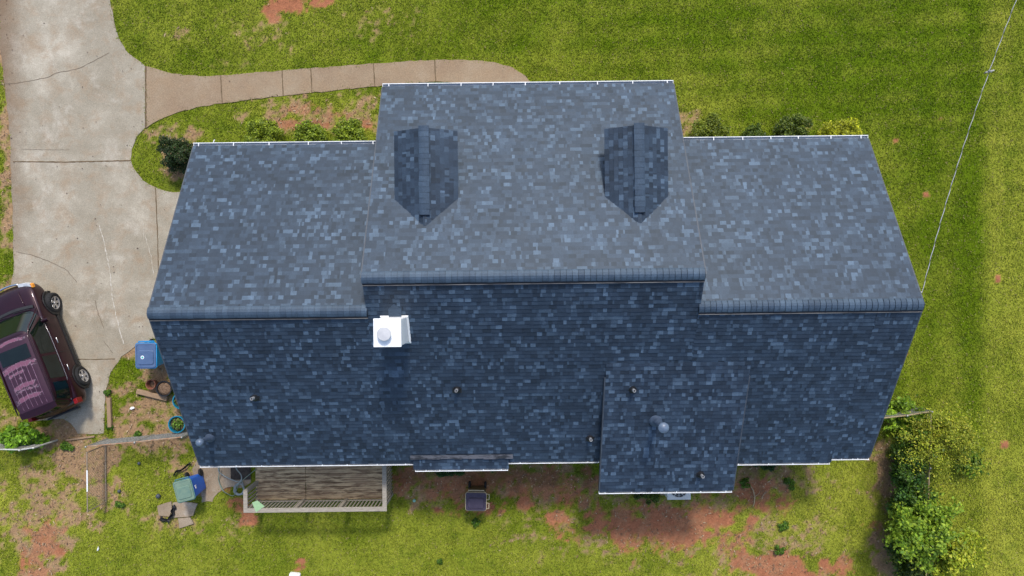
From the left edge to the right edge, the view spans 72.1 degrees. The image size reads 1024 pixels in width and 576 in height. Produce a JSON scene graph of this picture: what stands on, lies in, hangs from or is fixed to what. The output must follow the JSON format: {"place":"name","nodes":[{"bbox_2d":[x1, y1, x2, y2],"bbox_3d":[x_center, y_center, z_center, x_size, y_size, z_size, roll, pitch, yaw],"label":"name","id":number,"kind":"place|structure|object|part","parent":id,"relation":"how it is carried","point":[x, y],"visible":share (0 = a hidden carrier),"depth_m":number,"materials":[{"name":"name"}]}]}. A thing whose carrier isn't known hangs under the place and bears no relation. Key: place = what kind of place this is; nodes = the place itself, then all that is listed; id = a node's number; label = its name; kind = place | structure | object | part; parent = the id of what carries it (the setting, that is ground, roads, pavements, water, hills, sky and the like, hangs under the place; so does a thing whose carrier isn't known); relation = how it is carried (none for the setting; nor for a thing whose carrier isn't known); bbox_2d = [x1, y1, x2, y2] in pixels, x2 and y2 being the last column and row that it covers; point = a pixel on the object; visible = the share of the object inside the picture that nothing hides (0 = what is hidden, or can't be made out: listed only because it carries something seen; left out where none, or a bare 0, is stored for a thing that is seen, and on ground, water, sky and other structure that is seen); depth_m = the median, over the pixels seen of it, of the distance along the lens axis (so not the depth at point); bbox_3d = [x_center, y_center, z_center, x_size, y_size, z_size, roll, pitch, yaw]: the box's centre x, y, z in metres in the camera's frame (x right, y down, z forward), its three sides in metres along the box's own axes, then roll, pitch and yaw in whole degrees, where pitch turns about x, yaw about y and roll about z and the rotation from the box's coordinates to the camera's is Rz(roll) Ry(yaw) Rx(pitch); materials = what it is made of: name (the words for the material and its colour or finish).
{"place":"outdoors","nodes":[
{"label":"outdoors","id":0,"kind":"place"},
{"bbox_2d":[0,0,179,433],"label":"driveway","id":1,"kind":"structure","parent":0,"point":[51,68],"depth_m":23.69,"materials":[{"name":"concrete"}]},
{"bbox_2d":[0,282,90,421],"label":"car","id":2,"kind":"object","parent":1,"relation":"on","point":[44,374],"visible":1,"depth_m":22.42,"materials":[{"name":"paint"}]},
{"bbox_3d":[-14.997,1.529,22.382,0.213,0.486,1.179,-22,90,0],"label":"side window","id":3,"kind":"part","parent":2,"relation":"part of","materials":[{"name":"grey glass"}]},
{"bbox_3d":[-14.843,3.866,22.361,1.350,0.448,0.265,-22,90,0],"label":"rear window","id":4,"kind":"part","parent":2,"relation":"part of","materials":[{"name":"black glass"}]},
{"bbox_3d":[-14.570,2.495,22.382,0.149,0.486,0.797,-22,90,0],"label":"side window","id":5,"kind":"part","parent":2,"relation":"part of","materials":[{"name":"grey glass"}]},
{"bbox_3d":[-14.307,3.251,22.388,0.162,0.448,0.625,-13,90,0],"label":"side window","id":6,"kind":"part","parent":2,"relation":"part of","materials":[{"name":"black glass"}]},
{"bbox_2d":[435,471,464,477],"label":"back shrub","id":7,"kind":"object","parent":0,"point":[440,474],"visible":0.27,"depth_m":23.31,"materials":[{"name":"green plant"}]},
{"bbox_2d":[0,0,1023,575],"bbox_3d":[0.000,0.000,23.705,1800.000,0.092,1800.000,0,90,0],"label":"ground","id":8,"kind":"structure","parent":0,"point":[668,526],"depth_m":23.72,"materials":[{"name":"green plant"}]},
{"bbox_2d":[0,421,50,453],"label":"fence vine","id":9,"kind":"object","parent":8,"relation":"on","point":[10,437],"visible":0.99,"depth_m":23.05,"materials":[{"name":"green plant"}]},
{"bbox_2d":[0,439,57,450],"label":"chain link fence","id":10,"kind":"object","parent":8,"relation":"on","point":[31,446],"visible":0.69,"depth_m":22.88,"materials":[{"name":"metal"}]},
{"bbox_2d":[60,441,74,450],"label":"weed clump","id":11,"kind":"object","parent":8,"relation":"on","point":[63,445],"visible":1,"depth_m":23.59,"materials":[{"name":"green plant"}]},
{"bbox_2d":[65,435,94,440],"bbox_3d":[-14.525,5.054,23.680,0.978,0.040,0.061,-7,90,0],"label":"timber","id":12,"kind":"object","parent":8,"relation":"on","point":[79,438],"visible":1,"depth_m":23.66,"materials":[{"name":"brown wood"}]},
{"bbox_2d":[103,389,110,396],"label":"weed clump","id":13,"kind":"object","parent":8,"relation":"on","point":[106,392],"visible":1,"depth_m":23.61,"materials":[{"name":"green plant"}]},
{"bbox_2d":[106,397,112,426],"bbox_3d":[-13.520,4.174,23.645,0.130,0.110,0.988,-2,90,0],"label":"timber","id":14,"kind":"object","parent":8,"relation":"on","point":[109,412],"visible":1,"depth_m":23.59,"materials":[{"name":"brown wood"}]},
{"bbox_2d":[114,501,125,507],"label":"weed clump","id":15,"kind":"object","parent":8,"relation":"on","point":[118,504],"visible":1,"depth_m":23.61,"materials":[{"name":"green plant"}]},
{"bbox_2d":[85,431,187,447],"bbox_3d":[-12.092,4.934,23.135,3.153,1.330,0.078,-6,90,0],"label":"chain link fence","id":16,"kind":"object","parent":8,"relation":"on","point":[115,441],"visible":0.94,"depth_m":23.00,"materials":[{"name":"metal"}]},
{"bbox_2d":[86,445,106,511],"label":"chain link gate","id":17,"kind":"structure","parent":16,"relation":"attached to","point":[87,469],"depth_m":23.03,"materials":[{"name":"grey metal"}]},
{"bbox_2d":[133,431,141,437],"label":"weed clump","id":18,"kind":"object","parent":8,"relation":"on","point":[137,433],"visible":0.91,"depth_m":23.62,"materials":[{"name":"green plant"}]},
{"bbox_2d":[135,339,163,368],"bbox_3d":[-11.798,2.144,23.167,0.699,1.066,0.910,-1,90,0],"label":"wheeled bin","id":19,"kind":"object","parent":8,"relation":"on","point":[148,355],"visible":0.76,"depth_m":22.66,"materials":[{"name":"blue plastic"}]},
{"bbox_2d":[145,379,157,388],"bbox_3d":[-12.029,3.211,23.560,0.330,0.280,0.330,0,90,0],"label":"plant pot","id":20,"kind":"object","parent":8,"relation":"on","point":[151,384],"visible":0.99,"depth_m":23.56,"materials":[{"name":"ceramic"}]},
{"bbox_2d":[136,389,168,400],"bbox_3d":[-12.074,3.591,23.640,1.054,0.120,0.170,14,90,0],"label":"timber","id":21,"kind":"object","parent":8,"relation":"on","point":[149,394],"visible":0.98,"depth_m":23.58,"materials":[{"name":"brown wood"}]},
{"bbox_2d":[156,381,172,396],"bbox_3d":[-11.566,3.348,23.540,0.520,0.320,0.520,0,90,0],"label":"plant pot","id":22,"kind":"object","parent":8,"relation":"on","point":[163,388],"visible":0.95,"depth_m":23.42,"materials":[{"name":"black plastic"}]},
{"bbox_2d":[157,501,172,516],"bbox_3d":[-11.670,7.433,23.700,0.503,0.090,0.503,0,90,0],"label":"stone slab","id":23,"kind":"object","parent":8,"relation":"on","point":[164,509],"depth_m":23.66,"materials":[{"name":"stone"}]},
{"bbox_2d":[159,516,169,522],"bbox_3d":[-11.646,7.768,23.595,0.348,0.107,0.189,19,90,0],"label":"plastic scrap","id":24,"kind":"object","parent":23,"relation":"on","point":[161,519],"visible":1,"depth_m":23.59,"materials":[{"name":"black plastic"}]},
{"bbox_2d":[156,135,192,173],"bbox_3d":[-10.977,-4.360,23.135,1.151,1.226,1.215,0,90,0],"label":"dark bush","id":25,"kind":"object","parent":8,"relation":"on","point":[178,152],"visible":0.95,"depth_m":22.84,"materials":[{"name":"green plant"}]},
{"bbox_2d":[172,395,178,408],"bbox_3d":[-10.989,3.745,23.455,0.540,0.490,0.540,0,90,0],"label":"plant pot","id":26,"kind":"object","parent":8,"relation":"on","point":[174,402],"visible":0.12,"depth_m":23.34,"materials":[{"name":"blue plastic"}]},
{"bbox_2d":[168,416,185,432],"bbox_3d":[-11.093,4.515,23.422,0.570,0.556,0.570,0,90,0],"label":"plant pot","id":27,"kind":"object","parent":8,"relation":"on","point":[176,424],"visible":0.95,"depth_m":23.31,"materials":[{"name":"teal ceramic"}]},
{"bbox_2d":[173,463,189,475],"bbox_3d":[-11.075,6.049,23.596,0.721,0.110,0.129,-35,90,0],"label":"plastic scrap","id":28,"kind":"object","parent":8,"relation":"on","point":[188,464],"visible":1,"depth_m":23.59,"materials":[{"name":"black plastic"}]},
{"bbox_2d":[171,502,197,517],"bbox_3d":[-11.015,7.458,23.700,0.880,0.090,0.524,0,90,0],"label":"stone slab","id":29,"kind":"object","parent":8,"relation":"on","point":[185,509],"depth_m":23.66,"materials":[{"name":"stone"}]},
{"bbox_2d":[168,504,176,519],"bbox_3d":[-11.384,7.505,23.598,0.196,0.114,0.561,15,90,0],"label":"plastic scrap","id":30,"kind":"object","parent":29,"relation":"on","point":[173,509],"visible":1,"depth_m":23.59,"materials":[{"name":"black plastic"}]},
{"bbox_2d":[178,517,193,527],"bbox_3d":[-10.956,7.883,23.700,0.499,0.090,0.343,-6,90,0],"label":"stone slab","id":31,"kind":"object","parent":8,"relation":"on","point":[185,521],"depth_m":23.66,"materials":[{"name":"stone"}]},
{"bbox_2d":[192,461,250,501],"bbox_3d":[-9.777,6.371,23.742,1.992,0.100,1.693,0,90,0],"label":"concrete pad","id":32,"kind":"object","parent":8,"relation":"on","point":[211,490],"visible":0.5,"depth_m":23.69,"materials":[{"name":"beige concrete"}]},
{"bbox_2d":[173,468,205,502],"bbox_3d":[-10.572,6.489,23.150,0.618,1.060,0.801,-15,90,0],"label":"wheeled bin","id":33,"kind":"object","parent":32,"relation":"on","point":[188,488],"visible":1,"depth_m":22.65,"materials":[{"name":"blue plastic"}]},
{"bbox_2d":[218,467,244,494],"bbox_3d":[-9.380,6.384,23.504,0.414,0.337,1.256,-33,90,0],"label":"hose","id":34,"kind":"object","parent":32,"relation":"on","point":[242,484],"visible":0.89,"depth_m":23.61,"materials":[{"name":"grey rubber"}]},
{"bbox_2d":[219,469,255,495],"bbox_3d":[-8.993,6.508,23.324,1.621,0.702,0.592,-24,90,0],"label":"cable","id":35,"kind":"object","parent":32,"relation":"on","point":[238,484],"visible":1,"depth_m":23.52,"materials":[{"name":"grey rubber"}]},
{"bbox_2d":[233,467,242,494],"bbox_3d":[-9.187,6.405,23.404,0.358,0.534,1.127,0,90,0],"label":"cable","id":36,"kind":"object","parent":32,"relation":"on","point":[239,481],"visible":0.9,"depth_m":23.56,"materials":[{"name":"grey rubber"}]},
{"bbox_2d":[231,467,249,479],"bbox_3d":[-9.127,6.205,23.669,0.660,0.014,0.480,-1,90,0],"label":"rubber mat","id":37,"kind":"object","parent":32,"relation":"on","point":[243,471],"visible":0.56,"depth_m":23.66,"materials":[{"name":"black rubber"}]},
{"bbox_2d":[243,117,284,141],"bbox_3d":[-8.220,-5.004,23.287,1.348,0.912,1.237,0,90,0],"label":"round bush","id":38,"kind":"object","parent":8,"relation":"on","point":[269,130],"visible":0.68,"depth_m":23.07,"materials":[{"name":"green plant"}]},
{"bbox_2d":[289,572,300,575],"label":"lawn gadget","id":39,"kind":"object","parent":8,"relation":"on","point":[294,574],"visible":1,"depth_m":23.57,"materials":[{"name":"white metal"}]},
{"bbox_2d":[293,119,326,141],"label":"round bush","id":40,"kind":"object","parent":8,"relation":"on","point":[307,131],"visible":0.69,"depth_m":23.13,"materials":[{"name":"green plant"}]},
{"bbox_2d":[243,465,392,512],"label":"deck","id":41,"kind":"structure","parent":8,"relation":"on","point":[273,486],"depth_m":23.08,"materials":[{"name":"brown wood"}]},
{"bbox_2d":[252,501,263,511],"bbox_3d":[-7.971,6.794,22.021,0.344,0.051,0.323,-35,90,0],"label":"plastic sheet","id":42,"kind":"object","parent":41,"relation":"on","point":[258,505],"visible":1,"depth_m":22.02,"materials":[{"name":"green plastic"}]},
{"bbox_2d":[145,59,529,127],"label":"footpath","id":43,"kind":"structure","parent":8,"relation":"on","point":[168,94],"depth_m":23.69,"materials":[{"name":"concrete"}]},
{"bbox_2d":[331,117,367,140],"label":"round bush","id":44,"kind":"object","parent":8,"relation":"on","point":[352,129],"visible":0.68,"depth_m":23.05,"materials":[{"name":"green plant"}]},
{"bbox_2d":[0,0,897,575],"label":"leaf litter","id":45,"kind":"object","parent":8,"relation":"on","point":[402,472],"visible":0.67,"depth_m":23.68,"materials":[{"name":"brown plant"}]},
{"bbox_2d":[471,517,480,527],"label":"weed clump","id":46,"kind":"object","parent":8,"relation":"on","point":[475,522],"visible":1,"depth_m":23.60,"materials":[{"name":"green plant"}]},
{"bbox_2d":[465,481,489,510],"bbox_3d":[-1.118,6.834,23.180,0.781,1.040,0.725,1,90,0],"label":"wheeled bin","id":47,"kind":"object","parent":8,"relation":"on","point":[476,499],"visible":1,"depth_m":22.69,"materials":[{"name":"grey plastic"}]},
{"bbox_2d":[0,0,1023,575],"bbox_3d":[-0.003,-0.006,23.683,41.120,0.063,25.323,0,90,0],"label":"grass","id":48,"kind":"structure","parent":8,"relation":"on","point":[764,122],"depth_m":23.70,"materials":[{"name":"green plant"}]},
{"bbox_2d":[147,80,924,493],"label":"house","id":49,"kind":"structure","parent":8,"relation":"on","point":[627,286],"depth_m":18.96,"materials":[{"name":"blue"}]},
{"bbox_2d":[921,0,1016,292],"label":"power cable","id":50,"kind":"object","parent":49,"relation":"attached to","point":[990,71],"visible":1,"depth_m":18.45,"materials":[{"name":"metal"}]},
{"bbox_2d":[633,493,659,504],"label":"back shrub","id":51,"kind":"object","parent":8,"relation":"on","point":[654,497],"visible":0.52,"depth_m":23.35,"materials":[{"name":"green plant"}]},
{"bbox_2d":[660,493,690,499],"bbox_3d":[5.430,6.506,23.323,0.900,0.855,0.900,-1,90,0],"label":"air conditioner","id":52,"kind":"object","parent":8,"relation":"on","point":[678,496],"visible":0.2,"depth_m":22.90,"materials":[{"name":"white metal"}]},
{"bbox_2d":[690,112,730,136],"bbox_3d":[6.564,-5.170,23.329,1.286,0.832,1.243,-31,90,0],"label":"round bush","id":53,"kind":"object","parent":8,"relation":"on","point":[712,126],"visible":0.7,"depth_m":23.07,"materials":[{"name":"green plant"}]},
{"bbox_2d":[739,477,750,488],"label":"weed clump","id":54,"kind":"object","parent":8,"relation":"on","point":[743,483],"visible":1,"depth_m":23.59,"materials":[{"name":"green plant"}]},
{"bbox_2d":[741,122,766,135],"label":"round bush","id":55,"kind":"object","parent":8,"relation":"on","point":[753,130],"visible":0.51,"depth_m":23.22,"materials":[{"name":"green plant"}]},
{"bbox_2d":[750,485,759,505],"bbox_3d":[8.156,6.992,23.616,0.319,0.092,0.746,0,90,0],"label":"stick","id":56,"kind":"object","parent":8,"relation":"on","point":[754,495],"visible":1,"depth_m":23.62,"materials":[{"name":"brown wood"}]},
{"bbox_2d":[753,465,777,471],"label":"back shrub","id":57,"kind":"object","parent":8,"relation":"on","point":[768,467],"visible":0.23,"depth_m":23.28,"materials":[{"name":"green plant"}]},
{"bbox_2d":[774,544,785,554],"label":"weed clump","id":58,"kind":"object","parent":8,"relation":"on","point":[779,550],"visible":1,"depth_m":23.59,"materials":[{"name":"green plant"}]},
{"bbox_2d":[777,521,788,531],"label":"weed clump","id":59,"kind":"object","parent":8,"relation":"on","point":[783,527],"visible":1,"depth_m":23.60,"materials":[{"name":"green plant"}]},
{"bbox_2d":[783,476,795,490],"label":"weed clump","id":60,"kind":"object","parent":8,"relation":"on","point":[788,480],"visible":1,"depth_m":23.56,"materials":[{"name":"green plant"}]},
{"bbox_2d":[771,112,812,135],"bbox_3d":[9.274,-5.180,23.267,1.256,0.957,1.223,-25,90,0],"label":"round bush","id":61,"kind":"object","parent":8,"relation":"on","point":[793,124],"visible":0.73,"depth_m":23.07,"materials":[{"name":"green plant"}]},
{"bbox_2d":[816,117,863,135],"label":"golden shrub","id":62,"kind":"object","parent":8,"relation":"on","point":[851,127],"visible":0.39,"depth_m":23.25,"materials":[{"name":"yellow plant"}]},
{"bbox_2d":[884,406,932,575],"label":"chain link fence","id":63,"kind":"object","parent":8,"relation":"on","point":[907,415],"visible":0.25,"depth_m":22.50,"materials":[{"name":"metal"}]},
{"bbox_2d":[883,391,942,437],"bbox_3d":[12.907,4.086,22.981,2.005,1.525,1.607,0,90,0],"label":"fence vine","id":64,"kind":"object","parent":8,"relation":"on","point":[903,406],"visible":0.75,"depth_m":22.82,"materials":[{"name":"green plant"}]},
{"bbox_2d":[885,474,940,521],"bbox_3d":[12.870,6.953,22.900,1.446,1.685,2.625,0,90,0],"label":"hedge shrub","id":65,"kind":"object","parent":8,"relation":"on","point":[901,495],"visible":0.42,"depth_m":22.48,"materials":[{"name":"green plant"}]},
{"bbox_2d":[882,533,947,575],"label":"hedge shrub","id":66,"kind":"object","parent":8,"relation":"on","point":[906,567],"visible":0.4,"depth_m":22.83,"materials":[{"name":"green plant"}]},
{"bbox_2d":[889,425,943,506],"bbox_3d":[12.789,5.682,22.799,1.420,1.890,2.479,0,90,0],"label":"hedge shrub","id":67,"kind":"object","parent":8,"relation":"on","point":[904,473],"visible":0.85,"depth_m":22.45,"materials":[{"name":"green plant"}]},
{"bbox_2d":[882,488,965,574],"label":"shrub","id":68,"kind":"object","parent":8,"relation":"on","point":[909,530],"visible":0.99,"depth_m":21.83,"materials":[{"name":"green plant"}]},
{"bbox_2d":[889,398,1004,490],"bbox_3d":[13.592,4.804,22.588,2.996,2.324,3.292,43,90,0],"label":"thin shrub","id":69,"kind":"object","parent":8,"relation":"on","point":[949,437],"visible":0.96,"depth_m":22.14,"materials":[{"name":"green plant"}]},
{"bbox_2d":[910,524,994,575],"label":"yellow shrub","id":70,"kind":"object","parent":8,"relation":"on","point":[956,558],"visible":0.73,"depth_m":22.33,"materials":[{"name":"green plant"}]},
{"bbox_2d":[955,447,990,479],"bbox_3d":[15.048,5.757,23.261,1.108,0.958,0.997,-22,90,0],"label":"leafy sapling","id":71,"kind":"object","parent":8,"relation":"on","point":[973,462],"visible":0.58,"depth_m":23.08,"materials":[{"name":"green plant"}]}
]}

